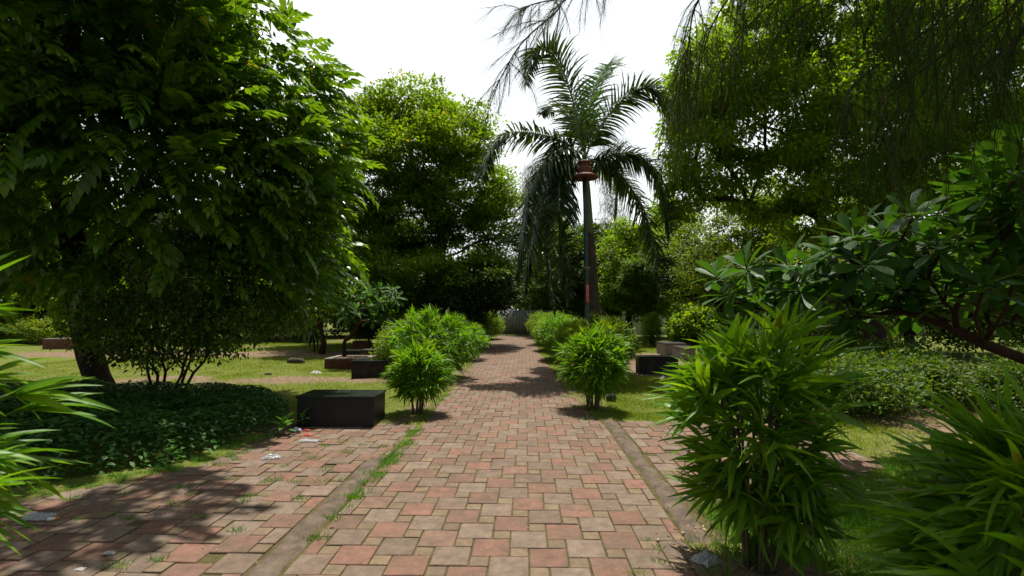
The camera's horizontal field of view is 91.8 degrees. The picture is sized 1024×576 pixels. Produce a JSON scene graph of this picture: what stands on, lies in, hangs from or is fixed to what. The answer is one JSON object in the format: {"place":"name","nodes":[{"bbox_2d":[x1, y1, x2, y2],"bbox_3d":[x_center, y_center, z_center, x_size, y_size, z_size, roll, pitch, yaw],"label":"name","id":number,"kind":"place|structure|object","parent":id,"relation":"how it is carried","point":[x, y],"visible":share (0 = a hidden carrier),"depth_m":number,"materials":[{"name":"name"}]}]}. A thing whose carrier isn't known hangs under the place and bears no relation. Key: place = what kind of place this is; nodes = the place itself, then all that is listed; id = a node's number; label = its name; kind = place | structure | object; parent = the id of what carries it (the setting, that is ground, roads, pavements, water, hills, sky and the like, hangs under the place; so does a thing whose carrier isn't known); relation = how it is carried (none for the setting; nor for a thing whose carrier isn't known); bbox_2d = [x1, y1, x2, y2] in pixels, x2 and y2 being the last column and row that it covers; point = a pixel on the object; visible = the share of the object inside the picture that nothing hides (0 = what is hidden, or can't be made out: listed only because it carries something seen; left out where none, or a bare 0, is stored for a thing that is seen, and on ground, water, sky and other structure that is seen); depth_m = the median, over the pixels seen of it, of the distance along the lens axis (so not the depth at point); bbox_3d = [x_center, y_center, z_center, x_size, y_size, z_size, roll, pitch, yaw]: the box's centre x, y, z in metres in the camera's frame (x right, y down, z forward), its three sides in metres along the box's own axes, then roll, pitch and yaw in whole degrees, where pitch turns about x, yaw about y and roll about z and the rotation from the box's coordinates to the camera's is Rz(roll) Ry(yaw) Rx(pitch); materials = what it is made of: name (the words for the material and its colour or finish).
{"place":"outdoors","nodes":[
{"label":"outdoors","id":0,"kind":"place"},
{"bbox_2d":[42,337,133,348],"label":"planter wall","id":1,"kind":"structure","parent":0,"point":[48,343],"depth_m":20.02,"materials":[{"name":"red stone"}]},
{"bbox_2d":[0,423,415,575],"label":"side paving","id":2,"kind":"structure","parent":0,"point":[69,547],"depth_m":3.71,"materials":[{"name":"brown brick"}]},
{"bbox_2d":[21,512,56,520],"bbox_3d":[-3.441,1.645,3.600,0.211,0.041,0.113,0,-3,2],"label":"plastic bag","id":3,"kind":"object","parent":2,"relation":"on","point":[39,514],"visible":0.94,"depth_m":3.58,"materials":[{"name":"grey plastic"}]},
{"bbox_2d":[47,516,59,520],"bbox_3d":[-3.303,1.661,3.573,0.070,0.017,0.022,1,-3,-19],"label":"cigarette packet","id":4,"kind":"object","parent":2,"relation":"on","point":[53,518],"visible":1,"depth_m":3.57,"materials":[{"name":"white paper"}]},
{"bbox_2d":[0,247,118,553],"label":"bamboo bush","id":5,"kind":"object","parent":2,"relation":"on","point":[39,395],"visible":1,"depth_m":1.71,"materials":[{"name":"green plant"}]},
{"bbox_2d":[103,551,115,554],"bbox_3d":[-2.491,1.636,3.071,0.074,0.011,0.036,0,-3,2],"label":"paper scrap","id":6,"kind":"object","parent":2,"relation":"on","point":[110,552],"visible":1,"depth_m":3.06,"materials":[{"name":"white paper"}]},
{"bbox_2d":[261,454,280,459],"bbox_3d":[-2.463,1.715,5.064,0.189,0.046,0.089,1,-3,-27],"label":"plastic bag","id":7,"kind":"object","parent":2,"relation":"on","point":[268,457],"visible":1,"depth_m":5.05,"materials":[{"name":"grey plastic"}]},
{"bbox_2d":[270,413,295,433],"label":"seedling","id":8,"kind":"object","parent":2,"relation":"on","point":[284,419],"visible":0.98,"depth_m":6.08,"materials":[{"name":"plant"}]},
{"bbox_2d":[293,407,310,426],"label":"seedling","id":9,"kind":"object","parent":2,"relation":"on","point":[302,415],"visible":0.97,"depth_m":6.41,"materials":[{"name":"plant"}]},
{"bbox_2d":[299,438,317,441],"bbox_3d":[-2.356,1.759,5.747,0.244,0.024,0.095,0,-3,2],"label":"plastic bag","id":10,"kind":"object","parent":2,"relation":"on","point":[304,439],"visible":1,"depth_m":5.72,"materials":[{"name":"grey plastic"}]},
{"bbox_2d":[282,336,708,575],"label":"paved path","id":11,"kind":"structure","parent":0,"point":[350,535],"depth_m":3.93,"materials":[{"name":"brown brick"}]},
{"bbox_2d":[1,362,972,575],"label":"fallen leaves","id":12,"kind":"object","parent":11,"relation":"on","point":[732,570],"visible":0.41,"depth_m":3.25,"materials":[{"name":"brown plant"}]},
{"bbox_2d":[0,315,1023,575],"bbox_3d":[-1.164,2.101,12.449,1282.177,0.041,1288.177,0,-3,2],"label":"ground","id":13,"kind":"structure","parent":0,"point":[38,351],"depth_m":6.32,"materials":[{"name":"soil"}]},
{"bbox_2d":[0,310,49,343],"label":"shrub","id":14,"kind":"object","parent":13,"relation":"on","point":[2,321],"visible":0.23,"depth_m":23.48,"materials":[{"name":"green plant"}]},
{"bbox_2d":[0,182,61,317],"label":"tree","id":15,"kind":"object","parent":13,"relation":"on","point":[32,307],"visible":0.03,"depth_m":24.09,"materials":[{"name":"green plant"}]},
{"bbox_2d":[0,316,69,343],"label":"shrub","id":16,"kind":"object","parent":13,"relation":"on","point":[39,336],"visible":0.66,"depth_m":22.55,"materials":[{"name":"green plant"}]},
{"bbox_2d":[61,213,198,335],"bbox_3d":[-23.262,-1.398,31.067,9.128,9.316,8.452,-2,-3,33],"label":"tree","id":17,"kind":"object","parent":13,"relation":"on","point":[148,319],"depth_m":30.30,"materials":[{"name":"green plant"}]},
{"bbox_2d":[0,378,290,486],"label":"ground cover","id":18,"kind":"object","parent":13,"relation":"on","point":[143,403],"visible":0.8,"depth_m":5.73,"materials":[{"name":"green plant"}]},
{"bbox_2d":[114,198,200,336],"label":"tree","id":19,"kind":"object","parent":13,"relation":"on","point":[160,216],"visible":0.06,"depth_m":27.05,"materials":[{"name":"green plant"}]},
{"bbox_2d":[0,0,386,396],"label":"broad tree","id":20,"kind":"object","parent":13,"relation":"on","point":[153,68],"visible":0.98,"depth_m":7.02,"materials":[{"name":"green plant"}]},
{"bbox_2d":[39,211,347,399],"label":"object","id":21,"kind":"object","parent":13,"relation":"on","point":[210,330],"visible":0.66,"depth_m":7.90,"materials":[{"name":"green plant"}]},
{"bbox_2d":[177,212,291,340],"bbox_3d":[-14.313,-1.330,26.877,6.984,8.577,7.867,2,-4,-42],"label":"tree","id":22,"kind":"object","parent":13,"relation":"on","point":[254,327],"visible":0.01,"depth_m":25.35,"materials":[{"name":"green plant"}]},
{"bbox_2d":[287,358,304,363],"bbox_3d":[-6.328,2.144,14.556,0.501,0.198,0.294,0,-3,2],"label":"rock","id":23,"kind":"object","parent":13,"relation":"on","point":[296,360],"visible":0.77,"depth_m":14.43,"materials":[{"name":"grey stone"}]},
{"bbox_2d":[273,311,329,341],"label":"shrub","id":24,"kind":"object","parent":13,"relation":"on","point":[292,337],"visible":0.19,"depth_m":24.39,"materials":[{"name":"green plant"}]},
{"bbox_2d":[302,328,326,351],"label":"strappy plant","id":25,"kind":"object","parent":13,"relation":"on","point":[310,339],"visible":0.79,"depth_m":18.60,"materials":[{"name":"green plant"}]},
{"bbox_2d":[247,457,385,575],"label":"kerb strip","id":26,"kind":"object","parent":13,"relation":"on","point":[283,553],"visible":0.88,"depth_m":3.44,"materials":[{"name":"concrete"}]},
{"bbox_2d":[266,181,366,336],"bbox_3d":[-12.071,-1.988,30.297,8.864,10.521,8.425,-2,-4,39],"label":"tree","id":27,"kind":"object","parent":13,"relation":"on","point":[337,326],"visible":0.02,"depth_m":29.59,"materials":[{"name":"green plant"}]},
{"bbox_2d":[270,218,363,353],"bbox_3d":[-6.923,-0.060,17.545,2.819,4.863,3.712,-1,-3,22],"label":"slim tree","id":28,"kind":"object","parent":13,"relation":"on","point":[322,349],"visible":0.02,"depth_m":17.64,"materials":[{"name":"green plant"}]},
{"bbox_2d":[296,390,386,427],"bbox_3d":[-2.307,1.648,6.753,1.050,0.440,0.550,0,-3,2],"label":"granite bench","id":29,"kind":"object","parent":13,"relation":"on","point":[347,408],"visible":0.86,"depth_m":6.50,"materials":[{"name":"black stone"}]},
{"bbox_2d":[324,355,376,368],"bbox_3d":[-4.372,2.034,13.490,1.094,0.320,1.024,0,-3,2],"label":"planter box","id":30,"kind":"object","parent":13,"relation":"on","point":[338,361],"visible":0.57,"depth_m":13.00,"materials":[{"name":"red stone"}]},
{"bbox_2d":[335,279,406,356],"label":"frangipani tree","id":31,"kind":"object","parent":30,"relation":"in","point":[371,305],"visible":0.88,"depth_m":13.35,"materials":[{"name":"green plant"}]},
{"bbox_2d":[346,349,361,354],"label":"stone kerb","id":32,"kind":"structure","parent":13,"relation":"on","point":[353,351],"depth_m":16.66,"materials":[{"name":"stone"}]},
{"bbox_2d":[352,340,370,348],"bbox_3d":[-6.153,2.345,20.333,0.630,0.360,0.530,0,-3,2],"label":"stone bench","id":33,"kind":"object","parent":13,"relation":"on","point":[361,344],"visible":0.79,"depth_m":20.09,"materials":[{"name":"red stone"}]},
{"bbox_2d":[345,311,392,342],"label":"shrub","id":34,"kind":"object","parent":13,"relation":"on","point":[366,332],"visible":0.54,"depth_m":23.19,"materials":[{"name":"green plant"}]},
{"bbox_2d":[351,359,397,378],"bbox_3d":[-3.136,1.876,11.461,1.020,0.440,0.530,0,-3,2],"label":"granite bench","id":35,"kind":"object","parent":13,"relation":"on","point":[367,368],"visible":0.55,"depth_m":11.21,"materials":[{"name":"black stone"}]},
{"bbox_2d":[361,349,389,358],"bbox_3d":[-4.166,2.076,15.185,0.780,0.400,0.530,0,-3,2],"label":"stone bench","id":36,"kind":"object","parent":13,"relation":"on","point":[365,351],"visible":0.35,"depth_m":14.95,"materials":[{"name":"grey stone"}]},
{"bbox_2d":[0,366,754,575],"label":"weeds","id":37,"kind":"object","parent":13,"relation":"on","point":[355,495],"visible":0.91,"depth_m":4.45,"materials":[{"name":"green plant"}]},
{"bbox_2d":[353,207,424,333],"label":"tree","id":38,"kind":"object","parent":13,"relation":"on","point":[394,270],"visible":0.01,"depth_m":30.74,"materials":[{"name":"green plant"}]},
{"bbox_2d":[369,321,440,359],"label":"shrub","id":39,"kind":"object","parent":13,"relation":"on","point":[385,352],"visible":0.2,"depth_m":11.63,"materials":[{"name":"green plant"}]},
{"bbox_2d":[296,67,524,345],"bbox_3d":[-4.793,-3.393,22.273,11.134,12.226,9.694,0,-3,2],"label":"broad tree","id":40,"kind":"object","parent":13,"relation":"on","point":[429,124],"visible":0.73,"depth_m":20.69,"materials":[{"name":"green plant"}]},
{"bbox_2d":[380,335,459,414],"bbox_3d":[-1.397,1.283,7.317,1.166,1.233,1.147,2,-3,-36],"label":"bamboo bush","id":41,"kind":"object","parent":13,"relation":"on","point":[418,377],"visible":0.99,"depth_m":7.15,"materials":[{"name":"green plant"}]},
{"bbox_2d":[383,303,485,374],"bbox_3d":[-1.766,1.242,11.194,2.469,1.848,2.131,0,-3,2],"label":"bamboo bush","id":42,"kind":"object","parent":13,"relation":"on","point":[449,323],"visible":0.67,"depth_m":10.98,"materials":[{"name":"green plant"}]},
{"bbox_2d":[443,321,493,359],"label":"bamboo bush","id":43,"kind":"object","parent":13,"relation":"on","point":[484,338],"visible":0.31,"depth_m":15.44,"materials":[{"name":"green plant"}]},
{"bbox_2d":[413,257,533,322],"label":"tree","id":44,"kind":"object","parent":13,"relation":"on","point":[480,305],"visible":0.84,"depth_m":19.76,"materials":[{"name":"green plant"}]},
{"bbox_2d":[462,313,494,336],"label":"shrub","id":45,"kind":"object","parent":13,"relation":"on","point":[485,323],"visible":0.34,"depth_m":22.37,"materials":[{"name":"green plant"}]},
{"bbox_2d":[460,241,518,309],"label":"tree","id":46,"kind":"object","parent":13,"relation":"on","point":[477,255],"visible":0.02,"depth_m":40.72,"materials":[{"name":"green plant"}]},
{"bbox_2d":[484,310,505,338],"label":"shrub","id":47,"kind":"object","parent":13,"relation":"on","point":[498,329],"visible":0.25,"depth_m":26.97,"materials":[{"name":"green plant"}]},
{"bbox_2d":[458,310,580,334],"bbox_3d":[-0.331,2.283,32.288,9.660,1.760,0.120,0,-3,2],"label":"metal fence","id":48,"kind":"object","parent":13,"relation":"on","point":[514,325],"visible":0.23,"depth_m":32.23,"materials":[{"name":"grey metal"}]},
{"bbox_2d":[507,154,554,309],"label":"casuarina tree","id":49,"kind":"object","parent":13,"relation":"on","point":[531,305],"visible":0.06,"depth_m":32.99,"materials":[{"name":"green plant"}]},
{"bbox_2d":[505,215,568,309],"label":"tree","id":50,"kind":"object","parent":13,"relation":"on","point":[514,307],"visible":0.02,"depth_m":38.56,"materials":[{"name":"green plant"}]},
{"bbox_2d":[524,310,552,337],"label":"shrub","id":51,"kind":"object","parent":13,"relation":"on","point":[536,316],"visible":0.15,"depth_m":22.49,"materials":[{"name":"green plant"}]},
{"bbox_2d":[510,216,581,319],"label":"tree","id":52,"kind":"object","parent":13,"relation":"on","point":[535,275],"visible":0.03,"depth_m":33.94,"materials":[{"name":"green plant"}]},
{"bbox_2d":[532,311,564,349],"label":"shrub","id":53,"kind":"object","parent":13,"relation":"on","point":[537,340],"visible":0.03,"depth_m":18.96,"materials":[{"name":"green plant"}]},
{"bbox_2d":[519,228,584,318],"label":"tree","id":54,"kind":"object","parent":13,"relation":"on","point":[541,289],"visible":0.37,"depth_m":29.00,"materials":[{"name":"green plant"}]},
{"bbox_2d":[537,310,578,359],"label":"shrub","id":55,"kind":"object","parent":13,"relation":"on","point":[550,324],"visible":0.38,"depth_m":14.99,"materials":[{"name":"green plant"}]},
{"bbox_2d":[549,317,584,361],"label":"shrub","id":56,"kind":"object","parent":13,"relation":"on","point":[558,333],"visible":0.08,"depth_m":12.24,"materials":[{"name":"green plant"}]},
{"bbox_2d":[472,23,684,328],"bbox_3d":[1.738,-2.106,12.051,4.594,8.473,4.262,-1,-3,27],"label":"palm tree","id":57,"kind":"object","parent":13,"relation":"on","point":[551,185],"visible":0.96,"depth_m":11.86,"materials":[{"name":"green plant"}]},
{"bbox_2d":[571,160,597,333],"bbox_3d":[1.622,-0.380,10.992,0.600,4.923,0.600,0,-3,2],"label":"lamp post","id":58,"kind":"object","parent":13,"relation":"on","point":[584,170],"visible":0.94,"depth_m":10.98,"materials":[{"name":"grey metal"}]},
{"bbox_2d":[556,218,623,318],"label":"tree","id":59,"kind":"object","parent":13,"relation":"on","point":[598,237],"visible":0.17,"depth_m":28.41,"materials":[{"name":"green plant"}]},
{"bbox_2d":[551,321,634,410],"bbox_3d":[1.254,1.216,7.682,1.314,1.405,1.379,0,-3,2],"label":"bamboo bush","id":60,"kind":"object","parent":13,"relation":"on","point":[600,374],"visible":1,"depth_m":7.44,"materials":[{"name":"green plant"}]},
{"bbox_2d":[552,309,646,381],"bbox_3d":[1.713,1.272,9.907,1.902,1.713,1.787,0,-3,2],"label":"bamboo bush","id":61,"kind":"object","parent":13,"relation":"on","point":[608,324],"visible":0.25,"depth_m":9.76,"materials":[{"name":"green plant"}]},
{"bbox_2d":[578,249,632,318],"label":"tree","id":62,"kind":"object","parent":13,"relation":"on","point":[599,274],"visible":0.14,"depth_m":26.61,"materials":[{"name":"green plant"}]},
{"bbox_2d":[590,126,639,250],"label":"casuarina tree","id":63,"kind":"object","parent":13,"relation":"on","point":[616,210],"visible":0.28,"depth_m":31.02,"materials":[{"name":"green plant"}]},
{"bbox_2d":[598,314,637,364],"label":"shrub","id":64,"kind":"object","parent":13,"relation":"on","point":[617,320],"visible":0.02,"depth_m":11.95,"materials":[{"name":"green plant"}]},
{"bbox_2d":[596,214,678,333],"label":"tree","id":65,"kind":"object","parent":13,"relation":"on","point":[626,245],"visible":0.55,"depth_m":24.67,"materials":[{"name":"green plant"}]},
{"bbox_2d":[637,311,665,346],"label":"shrub","id":66,"kind":"object","parent":13,"relation":"on","point":[656,322],"visible":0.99,"depth_m":21.15,"materials":[{"name":"green plant"}]},
{"bbox_2d":[609,244,693,345],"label":"tree","id":67,"kind":"object","parent":13,"relation":"on","point":[633,272],"visible":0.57,"depth_m":21.89,"materials":[{"name":"green plant"}]},
{"bbox_2d":[636,355,678,373],"bbox_3d":[3.529,1.892,12.107,0.950,0.470,0.480,0,-3,2],"label":"granite bench","id":68,"kind":"object","parent":13,"relation":"on","point":[648,364],"visible":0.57,"depth_m":11.89,"materials":[{"name":"black stone"}]},
{"bbox_2d":[605,420,711,542],"bbox_3d":[1.297,1.748,4.963,0.218,0.035,3.850,0,-3,2],"label":"kerb strip","id":69,"kind":"object","parent":13,"relation":"on","point":[664,490],"visible":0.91,"depth_m":4.15,"materials":[{"name":"concrete"}]},
{"bbox_2d":[656,341,686,354],"bbox_3d":[5.615,2.154,17.522,0.750,0.470,1.130,0,-3,2],"label":"stone bench","id":70,"kind":"object","parent":13,"relation":"on","point":[664,347],"visible":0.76,"depth_m":17.05,"materials":[{"name":"stone"}]},
{"bbox_2d":[635,197,712,337],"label":"tree","id":71,"kind":"object","parent":13,"relation":"on","point":[687,236],"visible":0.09,"depth_m":28.17,"materials":[{"name":"green plant"}]},
{"bbox_2d":[672,346,700,361],"bbox_3d":[5.451,2.068,15.527,0.570,0.450,1.130,0,-3,2],"label":"stone bench","id":72,"kind":"object","parent":13,"relation":"on","point":[677,351],"visible":0.62,"depth_m":15.03,"materials":[{"name":"stone"}]},
{"bbox_2d":[664,241,728,310],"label":"tree","id":73,"kind":"object","parent":13,"relation":"on","point":[690,264],"visible":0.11,"depth_m":23.41,"materials":[{"name":"green plant"}]},
{"bbox_2d":[661,302,740,352],"bbox_3d":[7.050,1.468,18.312,2.982,1.917,2.060,0,-3,-9],"label":"shrub","id":74,"kind":"object","parent":13,"relation":"on","point":[683,325],"visible":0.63,"depth_m":18.00,"materials":[{"name":"green plant"}]},
{"bbox_2d":[689,549,722,567],"bbox_3d":[1.166,1.607,2.973,0.160,0.060,0.135,2,-3,-33],"label":"plastic bag","id":75,"kind":"object","parent":13,"relation":"on","point":[707,563],"visible":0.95,"depth_m":2.94,"materials":[{"name":"grey plastic"}]},
{"bbox_2d":[693,232,741,302],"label":"tree","id":76,"kind":"object","parent":13,"relation":"on","point":[718,248],"visible":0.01,"depth_m":37.44,"materials":[{"name":"green plant"}]},
{"bbox_2d":[655,194,793,336],"bbox_3d":[8.637,-0.835,19.634,5.350,6.626,5.358,0,-3,2],"label":"tree","id":77,"kind":"object","parent":13,"relation":"on","point":[720,242],"visible":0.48,"depth_m":19.79,"materials":[{"name":"green plant"}]},
{"bbox_2d":[458,0,1023,240],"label":"casuarina tree","id":78,"kind":"object","parent":13,"relation":"on","point":[1004,68],"visible":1,"depth_m":3.23,"materials":[{"name":"green plant"}]},
{"bbox_2d":[582,310,924,334],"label":"boundary wall","id":79,"kind":"structure","parent":13,"relation":"on","point":[636,325],"depth_m":32.80,"materials":[{"name":"grey stone"}]},
{"bbox_2d":[734,233,787,286],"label":"tree","id":80,"kind":"object","parent":13,"relation":"on","point":[764,252],"visible":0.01,"depth_m":38.74,"materials":[{"name":"green plant"}]},
{"bbox_2d":[641,289,884,575],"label":"bamboo bush","id":81,"kind":"object","parent":13,"relation":"on","point":[772,502],"visible":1,"depth_m":2.73,"materials":[{"name":"green plant"}]},
{"bbox_2d":[707,177,917,346],"bbox_3d":[11.044,-1.043,19.055,6.266,7.083,7.036,2,-4,-40],"label":"tree","id":82,"kind":"object","parent":13,"relation":"on","point":[756,246],"visible":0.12,"depth_m":18.48,"materials":[{"name":"green plant"}]},
{"bbox_2d":[614,410,1012,515],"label":"lawn grass","id":83,"kind":"structure","parent":13,"relation":"on","point":[869,442],"depth_m":5.84,"materials":[{"name":"green plant"}]},
{"bbox_2d":[781,334,859,368],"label":"shrub","id":84,"kind":"object","parent":13,"relation":"on","point":[815,344],"visible":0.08,"depth_m":9.98,"materials":[{"name":"green plant"}]},
{"bbox_2d":[647,0,1023,348],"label":"broad tree","id":85,"kind":"object","parent":13,"relation":"on","point":[798,156],"visible":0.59,"depth_m":11.70,"materials":[{"name":"green plant"}]},
{"bbox_2d":[791,300,896,354],"bbox_3d":[9.135,1.246,13.746,3.039,1.925,2.204,0,-3,2],"label":"shrub","id":86,"kind":"object","parent":13,"relation":"on","point":[827,329],"visible":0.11,"depth_m":13.26,"materials":[{"name":"green plant"}]},
{"bbox_2d":[766,343,940,420],"bbox_3d":[4.921,1.410,7.288,2.410,1.178,2.226,0,-3,2],"label":"shrub","id":87,"kind":"object","parent":13,"relation":"on","point":[885,384],"visible":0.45,"depth_m":6.93,"materials":[{"name":"green plant"}]},
{"bbox_2d":[691,119,1023,364],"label":"frangipani tree","id":88,"kind":"object","parent":13,"relation":"on","point":[994,257],"visible":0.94,"depth_m":4.22,"materials":[{"name":"green plant"}]},
{"bbox_2d":[852,334,940,364],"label":"shrub","id":89,"kind":"object","parent":13,"relation":"on","point":[890,345],"visible":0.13,"depth_m":10.62,"materials":[{"name":"green plant"}]},
{"bbox_2d":[844,340,978,411],"bbox_3d":[6.383,1.426,8.023,2.414,1.160,2.108,0,-3,2],"label":"shrub","id":90,"kind":"object","parent":13,"relation":"on","point":[936,365],"visible":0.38,"depth_m":7.73,"materials":[{"name":"green plant"}]},
{"bbox_2d":[812,143,1023,354],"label":"tree","id":91,"kind":"object","parent":13,"relation":"on","point":[950,337],"visible":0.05,"depth_m":16.76,"materials":[{"name":"green plant"}]},
{"bbox_2d":[837,360,1023,575],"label":"bamboo bush","id":92,"kind":"object","parent":13,"relation":"on","point":[982,474],"visible":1,"depth_m":1.83,"materials":[{"name":"green plant"}]},
{"bbox_2d":[922,234,974,332],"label":"tree","id":93,"kind":"object","parent":13,"relation":"on","point":[943,307],"visible":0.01,"depth_m":35.51,"materials":[{"name":"green plant"}]},
{"bbox_2d":[922,152,1023,345],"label":"tree","id":94,"kind":"object","parent":13,"relation":"on","point":[969,316],"visible":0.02,"depth_m":17.29,"materials":[{"name":"green plant"}]},
{"bbox_2d":[939,344,1023,411],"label":"shrub","id":95,"kind":"object","parent":13,"relation":"on","point":[992,376],"visible":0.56,"depth_m":7.42,"materials":[{"name":"green plant"}]},
{"bbox_2d":[973,342,1022,374],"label":"shrub","id":96,"kind":"object","parent":13,"relation":"on","point":[1001,356],"visible":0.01,"depth_m":9.05,"materials":[{"name":"green plant"}]},
{"bbox_2d":[973,299,1023,343],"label":"tree","id":97,"kind":"object","parent":13,"relation":"on","point":[1014,333],"visible":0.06,"depth_m":22.65,"materials":[{"name":"green plant"}]},
{"bbox_2d":[4,0,1023,309],"label":"sky","id":98,"kind":"structure","parent":0,"point":[440,37],"materials":[{"name":"white"}]},
{"bbox_2d":[606,393,615,401],"bbox_3d":[1.672,1.852,8.362,0.181,0.165,0.167,0,-3,2],"label":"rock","id":99,"kind":"object","parent":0,"point":[608,399],"visible":0.5,"depth_m":8.30,"materials":[{"name":"grey stone"}]},
{"bbox_2d":[568,373,898,421],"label":"lawn grass","id":100,"kind":"structure","parent":0,"point":[630,391],"depth_m":8.28,"materials":[{"name":"green plant"}]},
{"bbox_2d":[619,421,882,503],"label":"side paving","id":101,"kind":"structure","parent":0,"point":[648,444],"depth_m":5.33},
{"bbox_2d":[690,452,1023,575],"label":"tall grass","id":102,"kind":"structure","parent":0,"point":[853,520],"depth_m":3.37,"materials":[{"name":"green plant"}]}
]}

